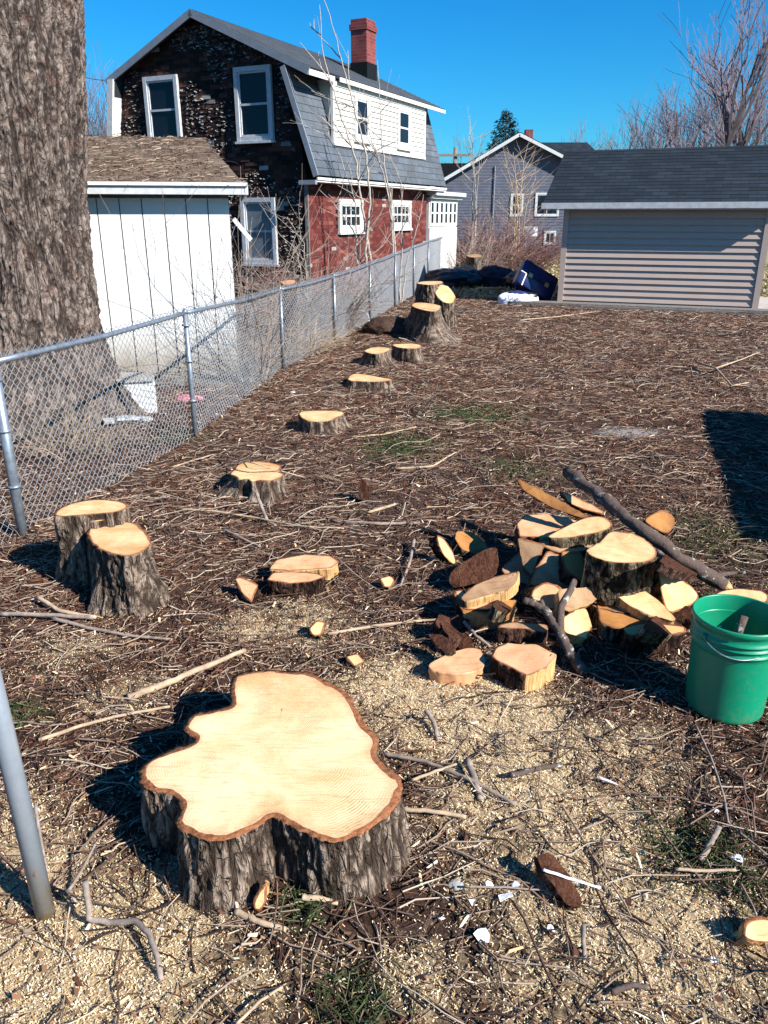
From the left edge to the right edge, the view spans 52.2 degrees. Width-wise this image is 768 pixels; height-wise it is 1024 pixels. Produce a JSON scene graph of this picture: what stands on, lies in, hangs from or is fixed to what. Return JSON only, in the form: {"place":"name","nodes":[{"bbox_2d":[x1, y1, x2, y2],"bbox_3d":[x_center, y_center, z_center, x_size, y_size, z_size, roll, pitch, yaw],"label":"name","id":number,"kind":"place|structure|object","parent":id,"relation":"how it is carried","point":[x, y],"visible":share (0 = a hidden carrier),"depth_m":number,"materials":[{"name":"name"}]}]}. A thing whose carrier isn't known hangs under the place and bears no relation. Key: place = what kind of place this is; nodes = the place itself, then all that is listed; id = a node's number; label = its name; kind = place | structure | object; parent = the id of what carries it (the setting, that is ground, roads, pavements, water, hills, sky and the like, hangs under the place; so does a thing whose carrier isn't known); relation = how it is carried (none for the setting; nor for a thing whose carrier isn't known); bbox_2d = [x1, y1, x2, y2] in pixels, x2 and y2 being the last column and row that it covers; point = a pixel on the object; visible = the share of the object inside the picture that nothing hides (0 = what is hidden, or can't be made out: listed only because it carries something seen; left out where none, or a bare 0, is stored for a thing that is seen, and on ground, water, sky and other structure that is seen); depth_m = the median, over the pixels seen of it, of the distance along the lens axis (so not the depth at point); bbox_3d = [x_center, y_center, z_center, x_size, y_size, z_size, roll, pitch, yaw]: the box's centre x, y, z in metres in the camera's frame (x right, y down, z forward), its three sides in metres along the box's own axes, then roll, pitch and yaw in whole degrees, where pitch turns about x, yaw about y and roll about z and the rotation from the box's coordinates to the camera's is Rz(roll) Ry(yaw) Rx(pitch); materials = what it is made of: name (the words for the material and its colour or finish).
{"place":"outdoors","nodes":[
{"label":"outdoors","id":0,"kind":"place"},
{"bbox_2d":[0,250,767,1023],"bbox_3d":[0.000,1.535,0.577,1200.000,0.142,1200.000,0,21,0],"label":"ground","id":1,"kind":"structure","parent":0,"point":[442,934],"depth_m":2.61,"materials":[{"name":"soil"}]},
{"bbox_2d":[0,668,55,922],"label":"fence post","id":2,"kind":"object","parent":1,"relation":"on","point":[22,814],"visible":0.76,"depth_m":1.85,"materials":[{"name":"metal"}]},
{"bbox_2d":[0,612,93,619],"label":"stick","id":3,"kind":"object","parent":1,"relation":"on","point":[37,614],"visible":0.99,"depth_m":3.40,"materials":[{"name":"wood"}]},
{"bbox_2d":[0,0,146,441],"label":"old tree","id":4,"kind":"object","parent":1,"relation":"on","point":[48,287],"visible":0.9,"depth_m":6.12,"materials":[{"name":"brown plant"}]},
{"bbox_2d":[1,386,160,461],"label":"dead brush","id":5,"kind":"object","parent":1,"relation":"on","point":[88,437],"visible":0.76,"depth_m":5.80,"materials":[{"name":"plant"}]},
{"bbox_2d":[85,44,122,135],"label":"distant woods","id":6,"kind":"object","parent":1,"relation":"on","point":[102,131],"visible":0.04,"depth_m":61.60,"materials":[{"name":"plant"}]},
{"bbox_2d":[38,705,169,741],"bbox_3d":[-0.965,0.725,2.719,0.436,0.022,0.035,-10,23,-24],"label":"stick","id":7,"kind":"object","parent":1,"relation":"on","point":[52,735],"visible":1,"depth_m":2.71,"materials":[{"name":"wood"}]},
{"bbox_2d":[50,616,171,640],"bbox_3d":[-1.159,0.495,3.305,0.584,0.032,0.032,6,21,15],"label":"stick","id":8,"kind":"object","parent":1,"relation":"on","point":[54,618],"visible":1,"depth_m":3.31,"materials":[{"name":"wood"}]},
{"bbox_2d":[53,499,171,618],"bbox_3d":[-1.275,0.219,3.649,0.467,0.421,0.728,-13,24,-30],"label":"tree stump","id":9,"kind":"object","parent":1,"relation":"on","point":[105,549],"visible":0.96,"depth_m":3.51,"materials":[{"name":"brown wood"}]},
{"bbox_2d":[82,879,164,983],"bbox_3d":[-0.606,0.984,1.871,0.282,0.141,0.068,14,24,32],"label":"stick","id":10,"kind":"object","parent":1,"relation":"on","point":[143,928],"visible":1,"depth_m":1.91,"materials":[{"name":"wood"}]},
{"bbox_2d":[116,371,157,412],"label":"bucket","id":11,"kind":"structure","parent":1,"relation":"on","point":[142,388],"depth_m":6.92,"materials":[{"name":"white plastic"}]},
{"bbox_2d":[87,133,252,387],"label":"garden shed","id":12,"kind":"structure","parent":1,"relation":"on","point":[127,176],"depth_m":7.69,"materials":[{"name":"white wood"}]},
{"bbox_2d":[126,648,245,700],"bbox_3d":[-0.738,0.616,2.999,0.496,0.053,0.054,-16,26,-37],"label":"split branch","id":13,"kind":"object","parent":1,"relation":"on","point":[162,684],"visible":0.98,"depth_m":2.96,"materials":[{"name":"wood"}]},
{"bbox_2d":[0,236,442,542],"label":"chain link fence","id":14,"kind":"object","parent":1,"relation":"on","point":[422,268],"visible":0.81,"depth_m":6.12,"materials":[{"name":"metal"}]},
{"bbox_2d":[99,144,390,386],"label":"dead vines","id":15,"kind":"object","parent":1,"relation":"on","point":[257,312],"visible":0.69,"depth_m":7.87,"materials":[{"name":"brown plant"}]},
{"bbox_2d":[235,577,260,604],"bbox_3d":[-0.634,0.369,3.602,0.126,0.128,0.125,7,22,18],"label":"wood chunk","id":16,"kind":"object","parent":1,"relation":"on","point":[250,591],"visible":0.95,"depth_m":3.58,"materials":[{"name":"beige plant"}]},
{"bbox_2d":[210,462,289,506],"bbox_3d":[-0.885,-0.173,5.048,0.600,0.171,0.717,0,21,0],"label":"tree stump","id":17,"kind":"object","parent":1,"relation":"on","point":[250,479],"visible":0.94,"depth_m":4.94,"materials":[{"name":"wood"}]},
{"bbox_2d":[235,259,310,296],"bbox_3d":[-1.857,-3.923,13.095,1.098,0.659,1.154,-19,27,-40],"label":"dead brush","id":18,"kind":"object","parent":1,"relation":"on","point":[272,274],"visible":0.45,"depth_m":13.00,"materials":[{"name":"plant"}]},
{"bbox_2d":[138,669,412,916],"bbox_3d":[-0.343,0.812,2.308,0.717,0.276,0.873,-9,22,-23],"label":"tree stump","id":19,"kind":"object","parent":1,"relation":"on","point":[266,774],"visible":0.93,"depth_m":2.10,"materials":[{"name":"beige wood"}]},
{"bbox_2d":[105,8,446,298],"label":"house","id":20,"kind":"structure","parent":1,"relation":"on","point":[243,95],"depth_m":16.29,"materials":[{"name":"wood"}]},
{"bbox_2d":[142,74,182,136],"bbox_3d":[-4.662,-8.466,16.519,0.890,1.280,0.070,10,23,24],"label":"window","id":21,"kind":"structure","parent":20,"relation":"in","point":[161,93],"depth_m":16.50,"materials":[{"name":"white paint"}]},
{"bbox_2d":[233,64,275,143],"bbox_3d":[-2.594,-8.086,15.587,0.930,1.375,0.100,10,23,24],"label":"window","id":22,"kind":"structure","parent":20,"relation":"in","point":[253,86],"depth_m":15.60,"materials":[{"name":"white paint"}]},
{"bbox_2d":[240,197,279,266],"bbox_3d":[-2.620,-5.862,16.434,0.910,1.355,0.100,10,23,24],"label":"window","id":23,"kind":"structure","parent":20,"relation":"in","point":[252,210],"depth_m":16.43,"materials":[{"name":"glass"}]},
{"bbox_2d":[338,199,364,234],"bbox_3d":[-0.722,-6.555,17.412,0.080,0.725,1.180,10,23,24],"label":"window","id":24,"kind":"structure","parent":20,"relation":"in","point":[343,227],"depth_m":17.34,"materials":[{"name":"white paint"}]},
{"bbox_2d":[390,200,412,230],"bbox_3d":[0.448,-7.439,19.676,0.080,0.705,1.220,10,23,24],"label":"window","id":25,"kind":"structure","parent":20,"relation":"in","point":[407,204],"depth_m":19.68,"materials":[{"name":"white paint"}]},
{"bbox_2d":[281,280,298,351],"bbox_3d":[-1.263,-2.597,10.457,0.253,0.901,0.856,0,21,0],"label":"tree stump","id":26,"kind":"object","parent":1,"relation":"on","point":[288,282],"visible":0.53,"depth_m":10.14,"materials":[{"name":"wood"}]},
{"bbox_2d":[267,571,325,597],"bbox_3d":[-0.405,0.342,3.647,0.270,0.104,0.113,0,21,0],"label":"log slab","id":27,"kind":"object","parent":1,"relation":"on","point":[292,583],"depth_m":3.62,"materials":[{"name":"beige plant"}]},
{"bbox_2d":[238,300,354,358],"bbox_3d":[-1.248,-2.394,10.190,1.884,0.743,2.268,0,21,0],"label":"dead brush","id":28,"kind":"object","parent":1,"relation":"on","point":[322,345],"visible":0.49,"depth_m":10.05,"materials":[{"name":"plant"}]},
{"bbox_2d":[269,554,338,579],"bbox_3d":[-0.382,0.271,3.780,0.328,0.095,0.148,0,21,0],"label":"log slab","id":29,"kind":"object","parent":1,"relation":"on","point":[326,566],"depth_m":3.75,"materials":[{"name":"brown wood"}]},
{"bbox_2d":[292,410,352,436],"bbox_3d":[-0.481,-0.707,6.461,0.573,0.176,0.557,12,24,29],"label":"tree stump","id":30,"kind":"object","parent":1,"relation":"on","point":[322,422],"visible":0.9,"depth_m":6.36,"materials":[{"name":"wood"}]},
{"bbox_2d":[234,221,415,336],"bbox_3d":[-0.920,-3.382,11.584,3.090,1.759,2.634,8,22,21],"label":"dead brush","id":31,"kind":"object","parent":1,"relation":"on","point":[354,314],"visible":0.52,"depth_m":11.67,"materials":[{"name":"plant"}]},
{"bbox_2d":[291,0,399,309],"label":"bare sapling","id":32,"kind":"object","parent":1,"relation":"on","point":[366,229],"visible":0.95,"depth_m":13.65,"materials":[{"name":"beige plant"}]},
{"bbox_2d":[346,374,396,392],"bbox_3d":[-0.137,-1.342,8.206,0.613,0.136,0.577,0,21,0],"label":"tree stump","id":33,"kind":"object","parent":1,"relation":"on","point":[368,383],"visible":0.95,"depth_m":8.01,"materials":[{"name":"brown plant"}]},
{"bbox_2d":[356,347,396,368],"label":"tree stump","id":34,"kind":"object","parent":1,"relation":"on","point":[381,357],"visible":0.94,"depth_m":9.29,"materials":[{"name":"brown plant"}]},
{"bbox_2d":[362,316,404,334],"bbox_3d":[0.029,-2.796,11.798,0.723,0.290,0.643,0,21,0],"label":"root mound","id":35,"kind":"object","parent":1,"relation":"on","point":[384,325],"visible":0.7,"depth_m":11.58,"materials":[{"name":"soil"}]},
{"bbox_2d":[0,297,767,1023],"bbox_3d":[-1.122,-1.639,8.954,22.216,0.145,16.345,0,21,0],"label":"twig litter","id":36,"kind":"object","parent":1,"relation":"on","point":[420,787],"visible":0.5,"depth_m":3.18,"materials":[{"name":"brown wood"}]},
{"bbox_2d":[0,458,767,1023],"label":"sawdust chips","id":37,"kind":"object","parent":1,"relation":"on","point":[182,940],"visible":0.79,"depth_m":2.00,"materials":[{"name":"brown wood"}]},
{"bbox_2d":[534,853,581,909],"bbox_3d":[0.449,0.952,2.022,0.068,0.093,0.147,-14,25,-33],"label":"bark slab","id":38,"kind":"object","parent":37,"relation":"on","point":[566,894],"depth_m":2.01,"materials":[{"name":"brown wood"}]},
{"bbox_2d":[0,311,767,1023],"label":"bark flakes","id":39,"kind":"object","parent":1,"relation":"on","point":[220,911],"visible":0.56,"depth_m":2.46,"materials":[{"name":"brown plant"}]},
{"bbox_2d":[0,317,767,1023],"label":"pale splinters","id":40,"kind":"object","parent":1,"relation":"on","point":[380,743],"visible":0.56,"depth_m":2.51,"materials":[{"name":"brown wood"}]},
{"bbox_2d":[8,397,767,1023],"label":"green sprigs","id":41,"kind":"object","parent":1,"relation":"on","point":[404,447],"visible":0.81,"depth_m":2.19,"materials":[{"name":"green plant"}]},
{"bbox_2d":[341,60,438,301],"bbox_3d":[0.164,-6.376,15.334,1.894,4.352,1.401,4,21,10],"label":"bare sapling","id":42,"kind":"object","parent":1,"relation":"on","point":[392,219],"visible":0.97,"depth_m":15.33,"materials":[{"name":"beige plant"}]},
{"bbox_2d":[391,344,424,364],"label":"tree stump","id":43,"kind":"object","parent":1,"relation":"on","point":[411,353],"visible":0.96,"depth_m":9.57,"materials":[{"name":"wood"}]},
{"bbox_2d":[403,303,461,344],"bbox_3d":[0.606,-2.764,11.498,0.976,0.481,1.945,-6,22,-16],"label":"tree stump","id":44,"kind":"object","parent":1,"relation":"on","point":[424,323],"visible":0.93,"depth_m":10.99,"materials":[{"name":"wood"}]},
{"bbox_2d":[415,281,456,327],"bbox_3d":[0.780,-3.252,12.738,0.727,0.902,0.942,-4,21,-10],"label":"tree stump","id":45,"kind":"object","parent":1,"relation":"on","point":[438,293],"visible":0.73,"depth_m":12.37,"materials":[{"name":"wood"}]},
{"bbox_2d":[428,535,455,563],"bbox_3d":[0.291,0.196,3.960,0.115,0.187,0.103,16,26,36],"label":"wood wedge","id":46,"kind":"object","parent":1,"relation":"on","point":[440,547],"visible":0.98,"depth_m":3.94,"materials":[{"name":"beige wood"}]},
{"bbox_2d":[426,191,465,268],"bbox_3d":[0.765,-7.985,22.656,2.500,2.300,2.290,10,23,24],"label":"enclosed porch","id":47,"kind":"object","parent":1,"relation":"on","point":[441,214],"visible":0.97,"depth_m":22.08,"materials":[{"name":"white paint"}]},
{"bbox_2d":[382,751,516,805],"bbox_3d":[0.200,0.813,2.437,0.467,0.031,0.042,12,24,29],"label":"stick","id":48,"kind":"object","parent":1,"relation":"on","point":[456,774],"visible":0.98,"depth_m":2.43,"materials":[{"name":"wood"}]},
{"bbox_2d":[424,268,483,288],"bbox_3d":[1.667,-5.806,19.497,1.643,0.484,0.818,0,21,0],"label":"garbage bag","id":49,"kind":"object","parent":1,"relation":"on","point":[452,277],"visible":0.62,"depth_m":19.28,"materials":[{"name":"black plastic"}]},
{"bbox_2d":[439,622,472,648],"bbox_3d":[0.301,0.515,3.278,0.130,0.156,0.322,12,24,29],"label":"bark fragment","id":50,"kind":"object","parent":1,"relation":"on","point":[451,634],"visible":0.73,"depth_m":3.19,"materials":[{"name":"brown wood"}]},
{"bbox_2d":[429,648,484,684],"bbox_3d":[0.278,0.596,3.003,0.218,0.091,0.151,0,21,0],"label":"wood chunk","id":51,"kind":"object","parent":1,"relation":"on","point":[465,666],"visible":0.98,"depth_m":2.96,"materials":[{"name":"wood"}]},
{"bbox_2d":[429,634,455,655],"bbox_3d":[0.234,0.527,3.063,0.068,0.071,0.153,-8,22,-21],"label":"bark fragment","id":52,"kind":"object","parent":51,"relation":"on","point":[444,646],"visible":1,"depth_m":3.04,"materials":[{"name":"brown wood"}]},
{"bbox_2d":[450,531,487,556],"bbox_3d":[0.451,0.182,4.139,0.197,0.143,0.178,-10,23,-25],"label":"chunk","id":53,"kind":"object","parent":1,"relation":"on","point":[468,543],"visible":0.92,"depth_m":4.11,"materials":[{"name":"brown wood"}]},
{"bbox_2d":[449,547,498,588],"bbox_3d":[0.426,0.268,3.707,0.245,0.234,0.191,0,21,0],"label":"bark block","id":54,"kind":"object","parent":1,"relation":"on","point":[483,565],"depth_m":3.64,"materials":[{"name":"brown wood"}]},
{"bbox_2d":[439,108,510,253],"bbox_3d":[2.853,-10.494,25.407,2.595,4.962,1.859,7,22,19],"label":"bare sapling","id":55,"kind":"object","parent":1,"relation":"on","point":[478,173],"visible":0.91,"depth_m":25.06,"materials":[{"name":"brown plant"}]},
{"bbox_2d":[435,201,525,269],"bbox_3d":[2.556,-7.833,22.407,3.253,2.202,3.035,0,21,0],"label":"bare shrub","id":56,"kind":"object","parent":1,"relation":"on","point":[475,252],"visible":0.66,"depth_m":22.45,"materials":[{"name":"plant"}]},
{"bbox_2d":[452,591,515,630],"bbox_3d":[0.424,0.431,3.359,0.275,0.145,0.158,4,21,10],"label":"wood chunk","id":57,"kind":"object","parent":1,"relation":"on","point":[476,618],"visible":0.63,"depth_m":3.31,"materials":[{"name":"brown wood"}]},
{"bbox_2d":[454,590,493,611],"bbox_3d":[0.382,0.408,3.356,0.206,0.107,0.108,14,25,32],"label":"wood wedge","id":58,"kind":"object","parent":57,"relation":"on","point":[485,607],"visible":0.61,"depth_m":3.32,"materials":[{"name":"beige wood"}]},
{"bbox_2d":[461,571,519,607],"bbox_3d":[0.461,0.340,3.368,0.296,0.127,0.110,-5,21,-13],"label":"log slab","id":59,"kind":"object","parent":58,"relation":"on","point":[504,587],"depth_m":3.34,"materials":[{"name":"beige wood"}]},
{"bbox_2d":[474,265,512,286],"bbox_3d":[2.754,-5.982,19.856,1.126,0.520,0.760,0,21,0],"label":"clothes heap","id":60,"kind":"object","parent":1,"relation":"on","point":[493,275],"visible":0.62,"depth_m":19.58,"materials":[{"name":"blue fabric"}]},
{"bbox_2d":[481,110,518,153],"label":"spruce tree","id":61,"kind":"object","parent":1,"relation":"on","point":[506,129],"visible":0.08,"depth_m":46.78,"materials":[{"name":"plant"}]},
{"bbox_2d":[487,598,519,622],"bbox_3d":[0.524,0.419,3.390,0.105,0.252,0.548,9,22,22],"label":"bark fragment","id":62,"kind":"object","parent":1,"relation":"on","point":[499,611],"visible":0.63,"depth_m":3.19,"materials":[{"name":"brown wood"}]},
{"bbox_2d":[456,198,562,270],"bbox_3d":[3.671,-8.768,25.424,7.188,2.790,5.244,0,21,0],"label":"bramble bush","id":63,"kind":"object","parent":1,"relation":"on","point":[544,256],"visible":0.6,"depth_m":25.13,"materials":[{"name":"brown plant"}]},
{"bbox_2d":[501,553,529,594],"bbox_3d":[0.740,0.319,3.736,0.320,0.167,0.373,15,25,35],"label":"log round","id":64,"kind":"object","parent":1,"relation":"on","point":[513,564],"visible":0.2,"depth_m":3.69,"materials":[{"name":"beige wood"}]},
{"bbox_2d":[517,538,544,575],"bbox_3d":[0.682,0.220,3.665,0.136,0.196,0.169,9,22,23],"label":"wood wedge","id":65,"kind":"object","parent":64,"relation":"on","point":[530,553],"visible":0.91,"depth_m":3.62,"materials":[{"name":"beige wood"}]},
{"bbox_2d":[514,513,575,551],"bbox_3d":[0.812,0.105,3.911,0.335,0.126,0.243,0,21,0],"label":"log slab","id":66,"kind":"object","parent":64,"relation":"on","point":[537,527],"depth_m":3.88,"materials":[{"name":"beige wood"}]},
{"bbox_2d":[560,491,603,516],"bbox_3d":[1.000,-0.036,3.983,0.244,0.113,0.068,11,23,28],"label":"split plank","id":67,"kind":"object","parent":66,"relation":"on","point":[577,503],"visible":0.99,"depth_m":3.97,"materials":[{"name":"beige wood"}]},
{"bbox_2d":[539,540,593,559],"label":"log slab","id":68,"kind":"object","parent":64,"relation":"on","point":[558,550],"depth_m":3.61,"materials":[{"name":"beige wood"}]},
{"bbox_2d":[548,516,611,548],"bbox_3d":[0.908,0.110,3.641,0.320,0.127,0.144,-8,22,-21],"label":"log slab","id":69,"kind":"object","parent":68,"relation":"on","point":[586,531],"depth_m":3.61,"materials":[{"name":"beige wood"}]},
{"bbox_2d":[517,480,588,518],"bbox_3d":[0.821,-0.059,3.838,0.377,0.153,0.060,12,24,29],"label":"split plank","id":70,"kind":"object","parent":69,"relation":"on","point":[539,495],"visible":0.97,"depth_m":3.83,"materials":[{"name":"brown wood"}]},
{"bbox_2d":[498,290,538,304],"bbox_3d":[2.712,-4.338,15.839,0.827,0.272,0.492,0,21,0],"label":"shopping bag","id":71,"kind":"object","parent":1,"relation":"on","point":[506,297],"visible":0.89,"depth_m":15.73,"materials":[{"name":"plastic"}]},
{"bbox_2d":[496,622,547,643],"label":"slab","id":72,"kind":"structure","parent":1,"relation":"on","point":[518,632],"depth_m":3.18,"materials":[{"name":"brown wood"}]},
{"bbox_2d":[489,643,556,692],"bbox_3d":[0.521,0.587,2.979,0.218,0.113,0.209,17,27,38],"label":"log slab","id":73,"kind":"object","parent":1,"relation":"on","point":[527,667],"depth_m":2.93,"materials":[{"name":"beige wood"}]},
{"bbox_2d":[493,128,557,250],"bbox_3d":[5.677,-12.409,30.802,2.823,4.754,2.213,0,21,0],"label":"bare sapling","id":74,"kind":"object","parent":1,"relation":"on","point":[515,193],"visible":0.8,"depth_m":30.63,"materials":[{"name":"plant"}]},
{"bbox_2d":[512,260,557,300],"bbox_3d":[3.128,-4.742,16.140,0.850,0.560,0.330,25,-7,-17],"label":"storage bin","id":75,"kind":"object","parent":1,"relation":"on","point":[530,276],"visible":0.94,"depth_m":16.04,"materials":[{"name":"blue plastic"}]},
{"bbox_2d":[516,582,561,609],"bbox_3d":[0.683,0.377,3.453,0.151,0.220,0.264,-2,21,-6],"label":"log round","id":76,"kind":"object","parent":1,"relation":"on","point":[546,592],"visible":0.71,"depth_m":3.34,"materials":[{"name":"beige wood"}]},
{"bbox_2d":[525,551,579,588],"bbox_3d":[0.810,0.278,3.566,0.336,0.191,0.179,0,21,0],"label":"wood block","id":77,"kind":"object","parent":1,"relation":"on","point":[545,570],"depth_m":3.53,"materials":[{"name":"beige wood"}]},
{"bbox_2d":[558,551,584,587],"bbox_3d":[0.835,0.273,3.510,0.123,0.188,0.194,0,21,0],"label":"wood wedge","id":78,"kind":"object","parent":77,"relation":"on","point":[571,564],"visible":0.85,"depth_m":3.47,"materials":[{"name":"brown wood"}]},
{"bbox_2d":[522,578,589,677],"bbox_3d":[0.673,0.451,3.084,0.228,0.282,0.314,0,21,0],"label":"forked branch","id":79,"kind":"object","parent":1,"relation":"on","point":[578,665],"visible":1,"depth_m":3.09,"materials":[{"name":"grey plant"}]},
{"bbox_2d":[557,608,591,645],"bbox_3d":[0.781,0.486,3.239,0.134,0.153,0.176,0,21,0],"label":"wood wedge","id":80,"kind":"object","parent":1,"relation":"on","point":[577,626],"visible":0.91,"depth_m":3.19,"materials":[{"name":"beige wood"}]},
{"bbox_2d":[449,251,767,298],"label":"dry lawn","id":81,"kind":"structure","parent":1,"relation":"on","point":[487,291],"depth_m":18.69,"materials":[{"name":"brown plant"}]},
{"bbox_2d":[594,603,644,642],"bbox_3d":[0.990,0.460,3.297,0.259,0.166,0.247,-8,22,-20],"label":"wood block","id":82,"kind":"object","parent":1,"relation":"on","point":[609,625],"depth_m":3.21,"materials":[{"name":"brown wood"}]},
{"bbox_2d":[615,591,674,623],"bbox_3d":[1.067,0.409,3.258,0.136,0.146,0.296,-15,25,-34],"label":"wood wedge","id":83,"kind":"object","parent":82,"relation":"on","point":[645,606],"visible":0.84,"depth_m":3.21,"materials":[{"name":"beige wood"}]},
{"bbox_2d":[586,589,665,627],"bbox_3d":[1.056,0.425,3.414,0.414,0.141,0.310,-12,24,-30],"label":"log round","id":84,"kind":"object","parent":1,"relation":"on","point":[592,611],"visible":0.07,"depth_m":3.31,"materials":[{"name":"brown wood"}]},
{"bbox_2d":[580,531,656,605],"bbox_3d":[1.019,0.246,3.351,0.266,0.216,0.347,16,26,36],"label":"log round","id":85,"kind":"object","parent":84,"relation":"on","point":[615,568],"visible":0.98,"depth_m":3.25,"materials":[{"name":"beige wood"}]},
{"bbox_2d":[651,571,698,613],"bbox_3d":[1.256,0.352,3.368,0.194,0.183,0.197,0,21,0],"label":"log slab","id":86,"kind":"object","parent":84,"relation":"on","point":[674,595],"depth_m":3.36,"materials":[{"name":"beige wood"}]},
{"bbox_2d":[508,300,767,314],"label":"timber sill","id":87,"kind":"structure","parent":1,"relation":"on","point":[644,307],"depth_m":14.84,"materials":[{"name":"wood"}]},
{"bbox_2d":[619,622,685,657],"bbox_3d":[1.066,0.511,3.121,0.246,0.136,0.110,0,21,0],"label":"wood block","id":88,"kind":"object","parent":1,"relation":"on","point":[629,644],"depth_m":3.10,"materials":[{"name":"brown wood"}]},
{"bbox_2d":[541,145,767,307],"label":"outbuilding","id":89,"kind":"structure","parent":1,"relation":"on","point":[685,226],"depth_m":14.81,"materials":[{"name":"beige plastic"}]},
{"bbox_2d":[643,510,674,535],"bbox_3d":[1.381,0.070,3.978,0.163,0.164,0.159,0,21,0],"label":"wood chunk","id":90,"kind":"object","parent":1,"relation":"on","point":[662,522],"visible":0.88,"depth_m":3.93,"materials":[{"name":"orange wood"}]},
{"bbox_2d":[635,616,688,643],"bbox_3d":[1.144,0.470,3.179,0.129,0.248,0.595,14,25,33],"label":"bark fragment","id":91,"kind":"object","parent":1,"relation":"on","point":[654,629],"visible":0.65,"depth_m":3.01,"materials":[{"name":"brown wood"}]},
{"bbox_2d":[561,0,767,149],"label":"distant woods","id":92,"kind":"object","parent":1,"relation":"on","point":[692,132],"visible":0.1,"depth_m":55.26,"materials":[{"name":"brown plant"}]},
{"bbox_2d":[655,555,696,580],"bbox_3d":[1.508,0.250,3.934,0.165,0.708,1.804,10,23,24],"label":"bark fragment","id":93,"kind":"object","parent":1,"relation":"on","point":[669,567],"visible":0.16,"depth_m":3.21,"materials":[{"name":"brown wood"}]},
{"bbox_2d":[562,467,745,590],"bbox_3d":[1.205,0.091,3.731,0.959,0.393,0.294,18,27,40],"label":"fallen log","id":94,"kind":"object","parent":93,"relation":"on","point":[610,504],"visible":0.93,"depth_m":3.56,"materials":[{"name":"grey wood"}]},
{"bbox_2d":[632,66,743,147],"label":"bare tree","id":95,"kind":"object","parent":1,"relation":"on","point":[670,126],"visible":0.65,"depth_m":47.31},
{"bbox_2d":[657,0,767,145],"label":"bare tree","id":96,"kind":"object","parent":1,"relation":"on","point":[759,133],"visible":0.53,"depth_m":46.34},
{"bbox_2d":[671,43,767,147],"label":"bare tree","id":97,"kind":"object","parent":1,"relation":"on","point":[744,140],"visible":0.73,"depth_m":42.20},
{"bbox_2d":[685,594,767,724],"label":"bucket","id":98,"kind":"object","parent":1,"relation":"on","point":[727,678],"visible":0.98,"depth_m":2.69,"materials":[{"name":"green plastic"}]},
{"bbox_2d":[697,0,767,145],"label":"bare tree","id":99,"kind":"object","parent":1,"relation":"on","point":[730,131],"visible":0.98,"depth_m":38.92,"materials":[{"name":"plant"}]},
{"bbox_2d":[716,588,767,603],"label":"log slab","id":100,"kind":"object","parent":1,"relation":"on","point":[760,595],"depth_m":3.45,"materials":[{"name":"beige wood"}]},
{"bbox_2d":[733,916,767,947],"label":"wood chunk","id":101,"kind":"object","parent":1,"relation":"on","point":[753,932],"visible":0.99,"depth_m":1.88,"materials":[{"name":"wood"}]},
{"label":"bark fragment","id":102,"kind":"object","parent":1,"relation":"on","visible":0},
{"bbox_2d":[552,587,596,617],"bbox_3d":[0.830,0.385,3.324,0.224,0.155,0.152,-4,21,-10],"label":"wood block","id":103,"kind":"object","parent":102,"relation":"on","point":[582,598],"depth_m":3.27,"materials":[{"name":"beige wood"}]},
{"bbox_2d":[84,0,767,162],"label":"sky","id":104,"kind":"structure","parent":0,"point":[551,64],"materials":[{"name":"blue"}]},
{"bbox_2d":[428,129,593,252],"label":"neighbour house","id":105,"kind":"structure","parent":0,"point":[552,153],"depth_m":36.98,"materials":[{"name":"blue"}]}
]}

